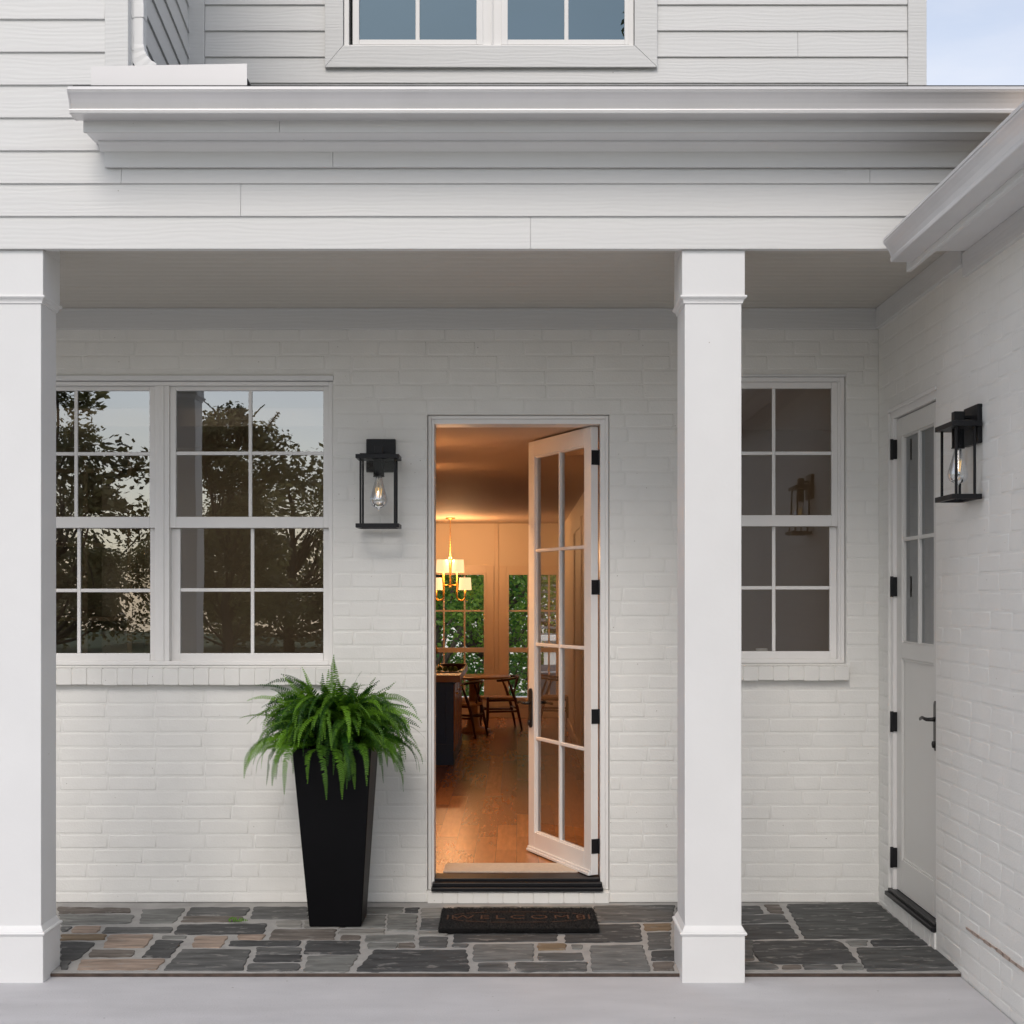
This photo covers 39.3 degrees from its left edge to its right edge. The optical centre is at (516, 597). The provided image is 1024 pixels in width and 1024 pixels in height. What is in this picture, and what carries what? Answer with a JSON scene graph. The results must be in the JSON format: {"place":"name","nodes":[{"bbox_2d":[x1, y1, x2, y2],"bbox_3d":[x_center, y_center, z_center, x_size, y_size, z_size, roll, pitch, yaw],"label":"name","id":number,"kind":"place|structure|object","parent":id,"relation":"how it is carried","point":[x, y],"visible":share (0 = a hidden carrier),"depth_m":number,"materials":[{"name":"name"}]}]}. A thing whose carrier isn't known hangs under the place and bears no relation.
{"place":"outdoors","nodes":[
{"label":"outdoors","id":0,"kind":"place"},
{"bbox_2d":[56,407,144,652],"bbox_3d":[-3.020,0.090,8.885,1.360,2.500,0.310,0,0,0],"label":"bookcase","id":1,"kind":"object","parent":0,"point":[112,558],"visible":0.2,"depth_m":9.03,"materials":[{"name":"brown wood"}]},
{"bbox_2d":[436,665,467,764],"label":"kitchen island","id":2,"kind":"structure","parent":0,"point":[448,715],"depth_m":13.09,"materials":[{"name":"black paint"}]},
{"bbox_2d":[436,671,458,672],"bbox_3d":[-0.698,0.701,13.600,0.300,0.009,0.160,0,0,0],"label":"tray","id":3,"kind":"object","parent":2,"relation":"attached to","point":[447,671],"visible":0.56,"depth_m":13.55,"materials":[{"name":"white wood"}]},
{"bbox_2d":[441,663,466,670],"bbox_3d":[-0.611,0.672,13.900,0.260,0.066,0.260,0,0,0],"label":"fruit bowl","id":4,"kind":"object","parent":2,"relation":"on","point":[459,666],"visible":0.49,"depth_m":13.82,"materials":[{"name":"brown wood"}]},
{"bbox_2d":[50,902,960,976],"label":"porch floor","id":5,"kind":"structure","parent":0,"point":[408,939],"depth_m":6.80,"materials":[{"name":"stone"}]},
{"bbox_2d":[226,917,247,922],"bbox_3d":[-1.409,1.624,7.247,0.119,0.024,0.033,0,0,11],"label":"fallen frond","id":6,"kind":"object","parent":5,"relation":"on","point":[235,919],"visible":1,"depth_m":7.24,"materials":[{"name":"green plant"}]},
{"bbox_2d":[292,743,377,926],"bbox_3d":[-0.918,1.192,7.312,0.392,0.887,0.392,0,0,0],"label":"planter","id":7,"kind":"object","parent":5,"relation":"on","point":[336,829],"visible":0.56,"depth_m":7.13,"materials":[{"name":"black plastic"}]},
{"bbox_2d":[242,655,422,799],"bbox_3d":[-0.933,0.622,7.236,0.887,0.677,0.885,0,0,-29],"label":"fern","id":8,"kind":"object","parent":7,"relation":"in","point":[341,720],"visible":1,"depth_m":7.12,"materials":[{"name":"green plant"}]},
{"bbox_2d":[438,906,599,933],"bbox_3d":[0.008,1.621,7.234,0.798,0.034,0.474,0,0,-1],"label":"doormat","id":9,"kind":"object","parent":5,"relation":"on","point":[521,920],"visible":1,"depth_m":7.17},
{"bbox_2d":[0,977,1014,1023],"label":"concrete apron","id":10,"kind":"object","parent":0,"point":[487,1000],"visible":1,"depth_m":5.91,"materials":[{"name":"grey concrete"}]},
{"bbox_2d":[0,0,1023,1023],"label":"house","id":11,"kind":"structure","parent":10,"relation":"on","point":[672,345],"depth_m":7.72,"materials":[{"name":"paint"}]},
{"bbox_2d":[56,375,333,684],"bbox_3d":[-1.973,-0.365,7.776,1.971,1.667,0.164,0,0,0],"label":"window","id":12,"kind":"structure","parent":11,"relation":"in","point":[165,590],"depth_m":7.79,"materials":[{"name":"paint"}]},
{"bbox_2d":[355,439,401,528],"bbox_3d":[-0.731,-0.611,7.628,0.228,0.485,0.225,0,0,0],"label":"wall lantern","id":13,"kind":"object","parent":11,"relation":"attached to","point":[380,457],"depth_m":7.58,"materials":[{"name":"black metal"}]},
{"bbox_2d":[436,518,470,600],"bbox_3d":[-0.788,-0.454,17.015,0.507,0.986,0.294,0,0,0],"label":"chandelier","id":14,"kind":"object","parent":11,"relation":"hanging from","point":[442,565],"visible":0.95,"depth_m":16.92,"materials":[{"name":"gold metal"}]},
{"bbox_2d":[436,575,483,697],"bbox_3d":[-0.799,0.490,18.340,0.794,1.601,0.040,0,0,0],"label":"window","id":15,"kind":"structure","parent":11,"relation":"in","point":[443,649],"depth_m":18.33,"materials":[{"name":"beige paint"}]},
{"bbox_2d":[325,0,656,68],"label":"window","id":16,"kind":"structure","parent":11,"relation":"in","point":[387,34],"depth_m":7.83,"materials":[{"name":"paint"}]},
{"bbox_2d":[509,575,555,697],"bbox_3d":[0.235,0.490,18.340,0.706,1.601,0.040,0,0,0],"label":"window","id":17,"kind":"structure","parent":11,"relation":"in","point":[548,649],"depth_m":18.33,"materials":[{"name":"beige paint"}]},
{"bbox_2d":[516,426,599,875],"bbox_3d":[0.249,0.290,8.272,0.163,2.453,0.939,0,0,-23],"label":"door","id":18,"kind":"structure","parent":11,"relation":"in","point":[584,860],"depth_m":8.24,"materials":[{"name":"paint"}]},
{"bbox_2d":[741,374,848,680],"bbox_3d":[1.337,-0.380,7.776,0.890,1.649,0.164,0,0,0],"label":"window","id":19,"kind":"structure","parent":11,"relation":"in","point":[835,382],"depth_m":7.79,"materials":[{"name":"paint"}]},
{"bbox_2d":[897,402,935,917],"bbox_3d":[1.974,0.293,7.110,0.104,2.447,0.756,0,0,0],"label":"door","id":20,"kind":"structure","parent":11,"relation":"in","point":[916,661],"depth_m":7.16,"materials":[{"name":"grey paint"}]},
{"bbox_2d":[935,404,981,502],"bbox_3d":[1.883,-0.614,6.110,0.137,0.402,0.250,0,0,0],"label":"wall lantern","id":21,"kind":"object","parent":11,"relation":"attached to","point":[964,427],"depth_m":6.08,"materials":[{"name":"black metal"}]},
{"bbox_2d":[436,718,598,872],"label":"wood floor","id":22,"kind":"structure","parent":0,"point":[482,799],"depth_m":11.02,"materials":[{"name":"brown wood"}]},
{"bbox_2d":[462,680,487,738],"bbox_3d":[-0.580,1.214,15.792,0.436,0.626,0.471,0,0,20],"label":"dining chair","id":23,"kind":"object","parent":22,"relation":"on","point":[467,703],"visible":0.66,"depth_m":15.70,"materials":[{"name":"brown wood"}]},
{"bbox_2d":[462,674,510,732],"bbox_3d":[-0.495,1.206,16.350,0.850,0.638,0.850,0,0,0],"label":"dining table","id":24,"kind":"object","parent":22,"relation":"on","point":[472,698],"visible":0.69,"depth_m":16.29,"materials":[{"name":"brown wood"}]},
{"bbox_2d":[480,675,522,729],"bbox_3d":[-0.182,1.214,16.755,0.436,0.626,0.471,0,0,-12],"label":"dining chair","id":25,"kind":"object","parent":22,"relation":"on","point":[504,698],"visible":0.82,"depth_m":16.60,"materials":[{"name":"wood"}]},
{"bbox_2d":[443,863,577,872],"bbox_3d":[-0.030,1.520,8.082,0.759,0.009,0.255,0,0,0],"label":"rug","id":26,"kind":"object","parent":22,"relation":"on","point":[504,868],"visible":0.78,"depth_m":8.04,"materials":[{"name":"fabric"}]},
{"bbox_2d":[541,674,568,723],"bbox_3d":[0.434,1.214,16.905,0.436,0.626,0.471,0,0,12],"label":"dining chair","id":27,"kind":"object","parent":22,"relation":"on","point":[546,696],"visible":0.51,"depth_m":16.73,"materials":[{"name":"brown wood"}]},
{"bbox_2d":[541,577,555,664],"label":"neighbour house","id":28,"kind":"structure","parent":0,"point":[544,637],"depth_m":24.12,"materials":[{"name":"grey"}]},
{"bbox_2d":[441,0,1023,691],"label":"sky","id":29,"kind":"structure","parent":0,"point":[970,42],"materials":[{"name":"blue"}]},
{"bbox_2d":[756,648,767,650],"bbox_3d":[1.354,0.319,7.940,0.066,0.080,0.066,0,0,0],"label":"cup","id":30,"kind":"object","parent":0,"point":[761,649],"visible":0.27,"depth_m":7.92,"materials":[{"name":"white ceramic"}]},
{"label":"patio","id":31,"kind":"structure","parent":0,"visible":0},
{"bbox_2d":[541,665,555,694],"bbox_3d":[0.577,1.202,20.275,0.620,0.515,0.370,0,0,0],"label":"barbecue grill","id":32,"kind":"object","parent":31,"relation":"on","point":[544,669],"visible":0.09,"depth_m":20.14,"materials":[{"name":"grey metal"}]},
{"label":"ground","id":33,"kind":"structure","parent":0,"visible":0},
{"bbox_2d":[436,575,555,695],"bbox_3d":[-1.762,-0.604,24.949,4.959,7.496,5.166,0,0,-17],"label":"tree","id":34,"kind":"object","parent":33,"relation":"on","point":[476,592],"visible":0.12,"depth_m":24.26,"materials":[{"name":"green plant"}]},
{"bbox_2d":[436,575,555,695],"bbox_3d":[-0.411,-1.117,27.461,5.008,8.522,6.252,0,0,-34],"label":"tree","id":35,"kind":"object","parent":33,"relation":"on","point":[514,601],"visible":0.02,"depth_m":27.10,"materials":[{"name":"green plant"}]},
{"bbox_2d":[436,575,555,695],"bbox_3d":[-2.241,-1.838,37.822,9.529,11.225,9.581,0,0,0],"label":"tree","id":36,"kind":"object","parent":33,"relation":"on","point":[461,646],"visible":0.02,"depth_m":35.79,"materials":[{"name":"green plant"}]},
{"bbox_2d":[445,575,555,695],"bbox_3d":[1.398,-1.648,34.227,6.458,10.375,8.004,0,0,0],"label":"tree","id":37,"kind":"object","parent":33,"relation":"on","point":[510,671],"visible":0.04,"depth_m":33.46,"materials":[{"name":"green plant"}]}
]}

